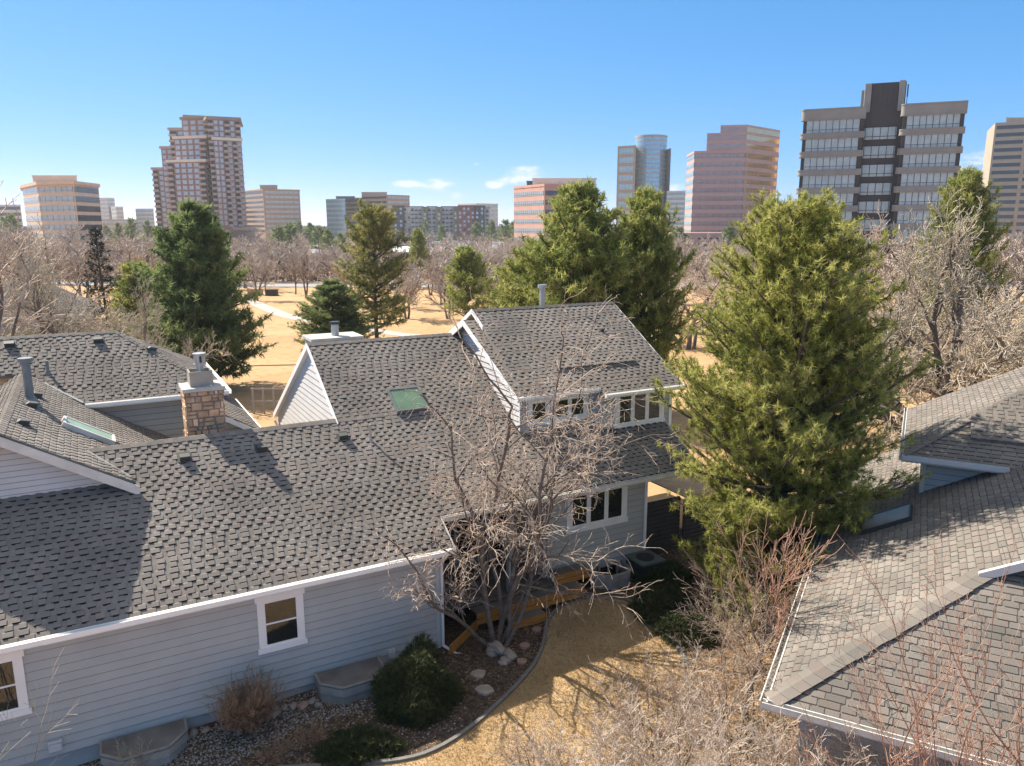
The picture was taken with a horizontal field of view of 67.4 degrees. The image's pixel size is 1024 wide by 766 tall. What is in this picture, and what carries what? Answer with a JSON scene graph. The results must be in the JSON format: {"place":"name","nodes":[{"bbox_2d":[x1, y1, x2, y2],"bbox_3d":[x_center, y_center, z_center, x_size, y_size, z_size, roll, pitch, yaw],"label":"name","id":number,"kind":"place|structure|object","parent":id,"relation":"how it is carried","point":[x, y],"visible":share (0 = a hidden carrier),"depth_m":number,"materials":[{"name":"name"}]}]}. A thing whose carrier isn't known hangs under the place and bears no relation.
{"place":"outdoors","nodes":[
{"label":"outdoors","id":0,"kind":"place"},
{"bbox_2d":[238,300,420,335],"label":"path","id":1,"kind":"structure","parent":0,"point":[269,309],"depth_m":105.23,"materials":[{"name":"white concrete"}]},
{"bbox_2d":[0,0,1023,225],"label":"sky","id":2,"kind":"structure","parent":0,"point":[439,103],"materials":[{"name":"blue"}]},
{"bbox_2d":[2,226,1023,765],"bbox_3d":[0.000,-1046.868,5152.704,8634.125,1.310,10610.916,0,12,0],"label":"ground","id":3,"kind":"structure","parent":0,"point":[270,370],"depth_m":70.60,"materials":[{"name":"beige plant"}]},
{"bbox_2d":[0,223,56,279],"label":"bare tree","id":4,"kind":"object","parent":3,"relation":"on","point":[27,239],"visible":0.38,"depth_m":132.74,"materials":[{"name":"brown plant"}]},
{"bbox_2d":[0,648,76,765],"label":"sapling","id":5,"kind":"object","parent":3,"relation":"on","point":[41,726],"visible":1,"depth_m":14.72,"materials":[{"name":"grey plant"}]},
{"bbox_2d":[0,281,101,336],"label":"bare tree","id":6,"kind":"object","parent":3,"relation":"on","point":[67,297],"depth_m":65.56,"materials":[{"name":"brown plant"}]},
{"bbox_2d":[0,221,107,384],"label":"bare tree","id":7,"kind":"object","parent":3,"relation":"on","point":[42,328],"visible":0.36,"depth_m":45.37,"materials":[{"name":"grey plant"}]},
{"bbox_2d":[19,175,104,251],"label":"office building","id":8,"kind":"structure","parent":3,"relation":"on","point":[57,203],"depth_m":325.58,"materials":[{"name":"beige stone"}]},
{"bbox_2d":[0,180,124,383],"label":"bare tree","id":9,"kind":"object","parent":3,"relation":"on","point":[2,306],"visible":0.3,"depth_m":31.32,"materials":[{"name":"brown plant"}]},
{"bbox_2d":[1,212,123,333],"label":"bare tree","id":10,"kind":"object","parent":3,"relation":"on","point":[47,261],"visible":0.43,"depth_m":52.98,"materials":[{"name":"brown plant"}]},
{"bbox_2d":[48,222,88,254],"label":"bare tree","id":11,"kind":"object","parent":3,"relation":"on","point":[71,230],"visible":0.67,"depth_m":263.96,"materials":[{"name":"brown plant"}]},
{"bbox_2d":[0,241,155,383],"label":"bare tree","id":12,"kind":"object","parent":3,"relation":"on","point":[121,325],"visible":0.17,"depth_m":49.10,"materials":[{"name":"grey plant"}]},
{"bbox_2d":[47,238,121,298],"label":"bare tree","id":13,"kind":"object","parent":3,"relation":"on","point":[73,262],"visible":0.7,"depth_m":112.58,"materials":[{"name":"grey plant"}]},
{"bbox_2d":[80,226,121,330],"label":"spruce tree","id":14,"kind":"object","parent":3,"relation":"on","point":[102,288],"visible":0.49,"depth_m":61.19,"materials":[{"name":"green plant"}]},
{"bbox_2d":[0,330,231,437],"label":"house","id":15,"kind":"structure","parent":3,"relation":"on","point":[125,377],"depth_m":25.40,"materials":[{"name":"grey"}]},
{"bbox_2d":[92,235,165,273],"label":"bare tree","id":16,"kind":"object","parent":3,"relation":"on","point":[126,250],"visible":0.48,"depth_m":119.05,"materials":[{"name":"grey plant"}]},
{"bbox_2d":[109,259,169,345],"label":"pine tree","id":17,"kind":"object","parent":3,"relation":"on","point":[122,285],"visible":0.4,"depth_m":58.81,"materials":[{"name":"green plant"}]},
{"bbox_2d":[135,208,154,236],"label":"office building","id":18,"kind":"structure","parent":3,"relation":"on","point":[142,215],"depth_m":777.03,"materials":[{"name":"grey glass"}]},
{"bbox_2d":[81,269,232,360],"bbox_3d":[-22.389,-1.797,46.982,7.868,10.327,7.738,3,12,15],"label":"bare tree","id":19,"kind":"object","parent":3,"relation":"on","point":[146,334],"visible":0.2,"depth_m":45.36,"materials":[{"name":"brown plant"}]},
{"bbox_2d":[111,196,276,380],"bbox_3d":[-23.240,-6.365,55.419,11.843,14.186,11.568,-6,13,-28],"label":"pine tree","id":20,"kind":"object","parent":3,"relation":"on","point":[193,292],"visible":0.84,"depth_m":54.13,"materials":[{"name":"green plant"}]},
{"bbox_2d":[151,115,256,245],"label":"residential tower","id":21,"kind":"structure","parent":3,"relation":"on","point":[202,160],"depth_m":435.75,"materials":[{"name":"beige concrete"}]},
{"bbox_2d":[159,150,245,228],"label":"windows","id":22,"kind":"structure","parent":21,"relation":"in","point":[163,151],"depth_m":437.26,"materials":[{"name":"grey glass"}]},
{"bbox_2d":[234,249,281,300],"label":"bare tree","id":23,"kind":"object","parent":3,"relation":"on","point":[263,269],"visible":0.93,"depth_m":124.32,"materials":[{"name":"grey plant"}]},
{"bbox_2d":[245,185,301,239],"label":"office building","id":24,"kind":"structure","parent":3,"relation":"on","point":[268,207],"depth_m":646.36,"materials":[{"name":"beige stone"}]},
{"bbox_2d":[289,242,321,293],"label":"bare tree","id":25,"kind":"object","parent":3,"relation":"on","point":[302,264],"visible":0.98,"depth_m":132.33,"materials":[{"name":"grey plant"}]},
{"bbox_2d":[309,246,344,277],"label":"bare tree","id":26,"kind":"object","parent":3,"relation":"on","point":[323,254],"visible":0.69,"depth_m":162.18,"materials":[{"name":"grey plant"}]},
{"bbox_2d":[287,277,385,350],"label":"pine tree","id":27,"kind":"object","parent":3,"relation":"on","point":[328,294],"visible":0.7,"depth_m":70.97,"materials":[{"name":"green plant"}]},
{"bbox_2d":[308,253,368,294],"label":"bare tree","id":28,"kind":"object","parent":3,"relation":"on","point":[334,277],"visible":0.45,"depth_m":116.93,"materials":[{"name":"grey plant"}]},
{"bbox_2d":[326,196,354,239],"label":"office building","id":29,"kind":"structure","parent":3,"relation":"on","point":[336,212],"depth_m":659.28,"materials":[{"name":"grey glass"}]},
{"bbox_2d":[0,284,702,765],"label":"house","id":30,"kind":"structure","parent":3,"relation":"on","point":[150,578],"depth_m":19.57,"materials":[{"name":"grey"}]},
{"bbox_2d":[0,650,31,720],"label":"window","id":31,"kind":"structure","parent":30,"relation":"in","point":[13,689],"depth_m":15.80,"materials":[{"name":"white paint"}]},
{"bbox_2d":[254,588,307,654],"bbox_3d":[-5.503,5.651,18.334,1.160,1.510,0.060,-6,13,-28],"label":"window","id":32,"kind":"structure","parent":30,"relation":"in","point":[280,617],"depth_m":18.35,"materials":[{"name":"white paint"}]},
{"bbox_2d":[440,511,505,563],"bbox_3d":[-1.353,4.524,24.073,2.800,2.050,0.070,-6,13,-28],"label":"sliding door","id":33,"kind":"structure","parent":30,"relation":"in","point":[465,524],"depth_m":24.06,"materials":[{"name":"black glass"}]},
{"bbox_2d":[527,398,550,426],"bbox_3d":[0.848,0.893,24.105,0.840,0.890,0.060,-6,13,-28],"label":"window","id":34,"kind":"structure","parent":30,"relation":"in","point":[531,404],"depth_m":24.11,"materials":[{"name":"white paint"}]},
{"bbox_2d":[551,393,589,422],"bbox_3d":[1.858,0.782,24.647,1.480,0.890,0.060,-6,13,-28],"label":"window","id":35,"kind":"structure","parent":30,"relation":"in","point":[563,401],"depth_m":24.69,"materials":[{"name":"white paint"}]},
{"bbox_2d":[565,486,627,534],"bbox_3d":[2.647,3.829,23.680,2.320,1.350,0.060,-6,13,-28],"label":"window","id":36,"kind":"structure","parent":30,"relation":"in","point":[611,509],"depth_m":23.73,"materials":[{"name":"white paint"}]},
{"bbox_2d":[613,392,664,428],"bbox_3d":[4.277,0.823,25.615,2.120,1.220,0.060,-6,13,-28],"label":"window","id":37,"kind":"structure","parent":30,"relation":"in","point":[650,413],"depth_m":25.61,"materials":[{"name":"white paint"}]},
{"bbox_2d":[345,198,362,237],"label":"office building","id":38,"kind":"structure","parent":3,"relation":"on","point":[351,206],"depth_m":680.00,"materials":[{"name":"beige stone"}]},
{"bbox_2d":[332,199,411,337],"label":"pine tree","id":39,"kind":"object","parent":3,"relation":"on","point":[377,235],"visible":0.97,"depth_m":75.76,"materials":[{"name":"green plant"}]},
{"bbox_2d":[361,192,409,230],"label":"office building","id":40,"kind":"structure","parent":3,"relation":"on","point":[378,198],"depth_m":663.36,"materials":[{"name":"beige stone"}]},
{"bbox_2d":[390,266,428,318],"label":"bare tree","id":41,"kind":"object","parent":3,"relation":"on","point":[411,289],"visible":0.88,"depth_m":98.18,"materials":[{"name":"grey plant"}]},
{"bbox_2d":[407,227,430,286],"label":"pine tree","id":42,"kind":"object","parent":3,"relation":"on","point":[417,241],"visible":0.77,"depth_m":147.13,"materials":[{"name":"green plant"}]},
{"bbox_2d":[78,527,770,765],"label":"planting bed","id":43,"kind":"object","parent":3,"relation":"on","point":[475,657],"visible":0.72,"depth_m":18.58,"materials":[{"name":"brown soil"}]},
{"bbox_2d":[99,717,188,765],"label":"window well","id":44,"kind":"object","parent":43,"relation":"on","point":[167,742],"depth_m":16.73,"materials":[{"name":"metal"}]},
{"bbox_2d":[201,659,303,739],"bbox_3d":[-6.069,7.237,17.452,1.784,1.615,2.162,6,13,27],"label":"twiggy shrub","id":45,"kind":"object","parent":43,"relation":"on","point":[245,715],"visible":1,"depth_m":17.31,"materials":[{"name":"brown plant"}]},
{"bbox_2d":[253,727,295,765],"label":"twiggy shrub","id":46,"kind":"object","parent":43,"relation":"on","point":[278,757],"visible":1,"depth_m":16.56,"materials":[{"name":"brown plant"}]},
{"bbox_2d":[82,676,471,765],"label":"gravel","id":47,"kind":"structure","parent":43,"relation":"on","point":[245,738],"depth_m":17.49,"materials":[{"name":"brown gravel"}]},
{"bbox_2d":[286,716,336,751],"bbox_3d":[-4.409,7.710,16.940,1.149,0.792,0.979,0,12,0],"label":"twiggy shrub","id":48,"kind":"object","parent":43,"relation":"on","point":[319,737],"visible":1,"depth_m":16.88,"materials":[{"name":"brown plant"}]},
{"bbox_2d":[311,726,372,765],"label":"shrub","id":49,"kind":"object","parent":43,"relation":"on","point":[323,756],"visible":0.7,"depth_m":16.54,"materials":[{"name":"green plant"}]},
{"bbox_2d":[314,655,384,704],"bbox_3d":[-3.936,7.539,18.986,1.650,0.790,0.975,-6,13,-28],"label":"window well","id":50,"kind":"object","parent":43,"relation":"on","point":[346,684],"depth_m":18.67,"materials":[{"name":"metal"}]},
{"bbox_2d":[316,720,408,765],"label":"shrub","id":51,"kind":"object","parent":43,"relation":"on","point":[378,737],"visible":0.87,"depth_m":16.68,"materials":[{"name":"green plant"}]},
{"bbox_2d":[369,631,467,731],"bbox_3d":[-2.264,6.928,18.211,2.262,1.806,2.114,-9,15,-38],"label":"shrub","id":52,"kind":"object","parent":43,"relation":"on","point":[396,679],"visible":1,"depth_m":17.85,"materials":[{"name":"green plant"}]},
{"bbox_2d":[349,286,714,651],"bbox_3d":[0.808,2.335,19.637,7.264,9.834,10.159,6,13,26],"label":"bare tree","id":53,"kind":"object","parent":43,"relation":"on","point":[531,565],"visible":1,"depth_m":19.82,"materials":[{"name":"grey plant"}]},
{"bbox_2d":[587,559,631,589],"bbox_3d":[3.135,6.107,23.894,1.428,0.780,0.867,-6,13,-28],"label":"window well","id":54,"kind":"object","parent":43,"relation":"on","point":[616,580],"depth_m":23.57,"materials":[{"name":"metal"}]},
{"bbox_2d":[625,549,665,583],"bbox_3d":[4.173,5.820,24.186,1.050,0.805,1.100,-6,13,-28],"label":"air conditioner","id":55,"kind":"object","parent":43,"relation":"on","point":[642,561],"visible":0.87,"depth_m":23.90,"materials":[{"name":"metal"}]},
{"bbox_2d":[630,558,695,588],"bbox_3d":[4.654,5.862,23.956,2.313,0.771,1.941,0,12,0],"label":"shrub","id":56,"kind":"object","parent":43,"relation":"on","point":[674,567],"visible":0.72,"depth_m":23.57,"materials":[{"name":"green plant"}]},
{"bbox_2d":[627,583,705,626],"bbox_3d":[4.451,6.282,22.054,2.374,0.821,2.118,0,12,0],"label":"shrub","id":57,"kind":"object","parent":43,"relation":"on","point":[662,596],"visible":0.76,"depth_m":21.83,"materials":[{"name":"green plant"}]},
{"bbox_2d":[649,607,723,647],"bbox_3d":[4.746,6.593,20.893,2.091,0.737,1.744,0,12,0],"label":"shrub","id":58,"kind":"object","parent":43,"relation":"on","point":[663,624],"visible":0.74,"depth_m":20.62,"materials":[{"name":"green plant"}]},
{"bbox_2d":[422,256,451,304],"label":"bare tree","id":59,"kind":"object","parent":3,"relation":"on","point":[440,271],"visible":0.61,"depth_m":116.33,"materials":[{"name":"grey plant"}]},
{"bbox_2d":[420,272,459,318],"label":"bare tree","id":60,"kind":"object","parent":3,"relation":"on","point":[443,290],"visible":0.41,"depth_m":99.47,"materials":[{"name":"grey plant"}]},
{"bbox_2d":[392,205,490,240],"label":"apartment building","id":61,"kind":"structure","parent":3,"relation":"on","point":[455,219],"depth_m":592.14,"materials":[{"name":"grey concrete"}]},
{"bbox_2d":[439,244,495,317],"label":"pine tree","id":62,"kind":"object","parent":3,"relation":"on","point":[461,276],"visible":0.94,"depth_m":86.35,"materials":[{"name":"green plant"}]},
{"bbox_2d":[275,595,689,765],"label":"lawn edging","id":63,"kind":"object","parent":3,"relation":"on","point":[486,713],"visible":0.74,"depth_m":18.04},
{"bbox_2d":[0,238,1023,280],"bbox_3d":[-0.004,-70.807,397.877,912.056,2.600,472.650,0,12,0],"label":"undergrowth","id":64,"kind":"object","parent":3,"relation":"on","point":[282,277],"visible":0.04,"depth_m":191.90,"materials":[{"name":"brown plant"}]},
{"bbox_2d":[443,556,589,654],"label":"deck","id":65,"kind":"structure","parent":3,"relation":"on","point":[534,613],"depth_m":22.44,"materials":[{"name":"brown wood"}]},
{"bbox_2d":[474,236,568,307],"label":"pine tree","id":66,"kind":"object","parent":3,"relation":"on","point":[506,298],"visible":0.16,"depth_m":48.94,"materials":[{"name":"green plant"}]},
{"bbox_2d":[367,598,728,765],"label":"lawn","id":67,"kind":"structure","parent":3,"relation":"on","point":[514,719],"depth_m":18.66,"materials":[{"name":"beige plant"}]},
{"bbox_2d":[478,708,596,765],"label":"twiggy shrub","id":68,"kind":"object","parent":67,"relation":"on","point":[519,756],"visible":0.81,"depth_m":15.45,"materials":[{"name":"grey plant"}]},
{"bbox_2d":[514,178,596,247],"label":"office building","id":69,"kind":"structure","parent":3,"relation":"on","point":[530,199],"depth_m":327.58,"materials":[{"name":"pink brick"}]},
{"bbox_2d":[497,175,657,338],"bbox_3d":[3.623,-4.978,45.209,9.898,14.124,9.548,4,12,21],"label":"pine tree","id":70,"kind":"object","parent":3,"relation":"on","point":[582,259],"visible":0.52,"depth_m":42.78,"materials":[{"name":"green plant"}]},
{"bbox_2d":[487,700,675,765],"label":"twiggy shrub","id":71,"kind":"object","parent":3,"relation":"on","point":[539,759],"visible":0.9,"depth_m":14.60,"materials":[{"name":"grey plant"}]},
{"bbox_2d":[227,226,1023,255],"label":"bare woodland","id":72,"kind":"object","parent":3,"relation":"on","point":[254,238],"visible":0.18,"depth_m":314.51,"materials":[{"name":"brown plant"}]},
{"bbox_2d":[616,134,670,226],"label":"office building","id":73,"kind":"structure","parent":3,"relation":"on","point":[644,160],"depth_m":677.94,"materials":[{"name":"blue glass"}]},
{"bbox_2d":[603,182,705,371],"bbox_3d":[8.042,-5.088,46.668,6.797,14.015,7.046,-6,13,-26],"label":"pine tree","id":74,"kind":"object","parent":3,"relation":"on","point":[657,255],"visible":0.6,"depth_m":45.41,"materials":[{"name":"green plant"}]},
{"bbox_2d":[549,686,770,765],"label":"twiggy shrub","id":75,"kind":"object","parent":3,"relation":"on","point":[614,762],"visible":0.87,"depth_m":14.07,"materials":[{"name":"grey plant"}]},
{"bbox_2d":[582,630,744,765],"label":"twiggy shrub","id":76,"kind":"object","parent":3,"relation":"on","point":[675,690],"visible":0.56,"depth_m":16.67,"materials":[{"name":"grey plant"}]},
{"bbox_2d":[562,654,771,765],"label":"twiggy shrub","id":77,"kind":"object","parent":3,"relation":"on","point":[688,756],"visible":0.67,"depth_m":15.08,"materials":[{"name":"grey plant"}]},
{"bbox_2d":[666,191,685,231],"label":"office building","id":78,"kind":"structure","parent":3,"relation":"on","point":[675,198],"depth_m":618.80,"materials":[{"name":"grey glass"}]},
{"bbox_2d":[569,639,803,765],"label":"twiggy shrub","id":79,"kind":"object","parent":3,"relation":"on","point":[729,758],"visible":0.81,"depth_m":14.06,"materials":[{"name":"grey plant"}]},
{"bbox_2d":[651,474,724,547],"bbox_3d":[6.231,4.478,27.301,2.250,2.040,2.250,-6,13,-28],"label":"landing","id":80,"kind":"object","parent":3,"relation":"on","point":[692,529],"visible":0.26,"depth_m":26.27,"materials":[{"name":"wood"}]},
{"bbox_2d":[656,261,742,349],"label":"bare tree","id":81,"kind":"object","parent":3,"relation":"on","point":[689,339],"visible":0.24,"depth_m":74.63,"materials":[{"name":"brown plant"}]},
{"bbox_2d":[668,232,737,253],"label":"parking garage","id":82,"kind":"structure","parent":3,"relation":"on","point":[704,235],"depth_m":320.34,"materials":[{"name":"concrete"}]},
{"bbox_2d":[680,256,740,302],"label":"bare tree","id":83,"kind":"object","parent":3,"relation":"on","point":[704,282],"visible":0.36,"depth_m":110.63,"materials":[{"name":"brown plant"}]},
{"bbox_2d":[652,534,800,765],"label":"shrub","id":84,"kind":"object","parent":3,"relation":"on","point":[720,643],"visible":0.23,"depth_m":19.06,"materials":[{"name":"brown plant"}]},
{"bbox_2d":[657,600,798,765],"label":"twiggy shrub","id":85,"kind":"object","parent":3,"relation":"on","point":[719,684],"visible":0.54,"depth_m":16.24,"materials":[{"name":"brown plant"}]},
{"bbox_2d":[684,125,779,246],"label":"office building","id":86,"kind":"structure","parent":3,"relation":"on","point":[730,167],"depth_m":367.70,"materials":[{"name":"pink concrete"}]},
{"bbox_2d":[669,548,854,735],"bbox_3d":[6.244,5.711,18.225,5.200,3.681,4.826,0,12,0],"label":"twiggy shrub","id":87,"kind":"object","parent":3,"relation":"on","point":[735,634],"visible":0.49,"depth_m":18.49,"materials":[{"name":"brown plant"}]},
{"bbox_2d":[682,504,844,719],"bbox_3d":[5.208,4.979,16.607,2.815,5.475,2.908,-2,12,-9],"label":"bare tree","id":88,"kind":"object","parent":3,"relation":"on","point":[780,622],"visible":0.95,"depth_m":16.39,"materials":[{"name":"brown plant"}]},
{"bbox_2d":[655,706,872,765],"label":"twiggy shrub","id":89,"kind":"object","parent":3,"relation":"on","point":[717,742],"visible":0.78,"depth_m":12.86,"materials":[{"name":"grey plant"}]},
{"bbox_2d":[648,184,945,629],"bbox_3d":[7.500,0.828,21.005,7.421,12.137,7.243,0,12,0],"label":"pine tree","id":90,"kind":"object","parent":3,"relation":"on","point":[776,439],"visible":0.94,"depth_m":19.64,"materials":[{"name":"green plant"}]},
{"bbox_2d":[686,692,941,765],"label":"twiggy shrub","id":91,"kind":"object","parent":3,"relation":"on","point":[785,761],"visible":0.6,"depth_m":13.30,"materials":[{"name":"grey plant"}]},
{"bbox_2d":[731,647,979,765],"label":"twiggy shrub","id":92,"kind":"object","parent":3,"relation":"on","point":[807,754],"visible":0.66,"depth_m":13.23,"materials":[{"name":"grey plant"}]},
{"bbox_2d":[796,80,968,279],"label":"office building","id":93,"kind":"structure","parent":3,"relation":"on","point":[889,148],"depth_m":168.06,"materials":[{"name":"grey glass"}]},
{"bbox_2d":[759,366,1023,765],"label":"house","id":94,"kind":"structure","parent":3,"relation":"on","point":[966,499],"depth_m":15.02,"materials":[{"name":"grey"}]},
{"bbox_2d":[854,199,933,338],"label":"bare tree","id":95,"kind":"object","parent":3,"relation":"on","point":[878,235],"visible":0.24,"depth_m":62.23,"materials":[{"name":"brown plant"}]},
{"bbox_2d":[771,522,1023,765],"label":"bare tree","id":96,"kind":"object","parent":3,"relation":"on","point":[917,729],"visible":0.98,"depth_m":10.79,"materials":[{"name":"brown plant"}]},
{"bbox_2d":[776,188,1023,455],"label":"bare tree","id":97,"kind":"object","parent":3,"relation":"on","point":[993,331],"visible":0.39,"depth_m":38.92,"materials":[{"name":"grey plant"}]},
{"bbox_2d":[808,206,1022,418],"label":"bare tree","id":98,"kind":"object","parent":3,"relation":"on","point":[926,327],"visible":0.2,"depth_m":42.90,"materials":[{"name":"brown plant"}]},
{"bbox_2d":[864,196,1023,405],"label":"bare tree","id":99,"kind":"object","parent":3,"relation":"on","point":[936,340],"visible":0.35,"depth_m":40.19,"materials":[{"name":"grey plant"}]},
{"bbox_2d":[871,224,1023,328],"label":"bare tree","id":100,"kind":"object","parent":3,"relation":"on","point":[888,263],"visible":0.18,"depth_m":81.72,"materials":[{"name":"brown plant"}]},
{"bbox_2d":[889,532,1023,765],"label":"bare tree","id":101,"kind":"object","parent":3,"relation":"on","point":[1018,742],"visible":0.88,"depth_m":10.76,"materials":[{"name":"brown plant"}]},
{"bbox_2d":[904,162,1013,356],"bbox_3d":[36.625,-9.418,63.178,7.765,17.044,8.050,3,12,14],"label":"pine tree","id":102,"kind":"object","parent":3,"relation":"on","point":[968,179],"visible":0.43,"depth_m":61.61,"materials":[{"name":"green plant"}]},
{"bbox_2d":[908,267,1023,377],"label":"bare tree","id":103,"kind":"object","parent":3,"relation":"on","point":[996,293],"visible":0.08,"depth_m":60.08,"materials":[{"name":"brown plant"}]},
{"bbox_2d":[979,233,1023,316],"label":"bare tree","id":104,"kind":"object","parent":3,"relation":"on","point":[1018,257],"visible":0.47,"depth_m":85.56,"materials":[{"name":"brown plant"}]},
{"bbox_2d":[981,117,1023,246],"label":"office building","id":105,"kind":"structure","parent":3,"relation":"on","point":[1003,163],"depth_m":414.20,"materials":[{"name":"beige stone"}]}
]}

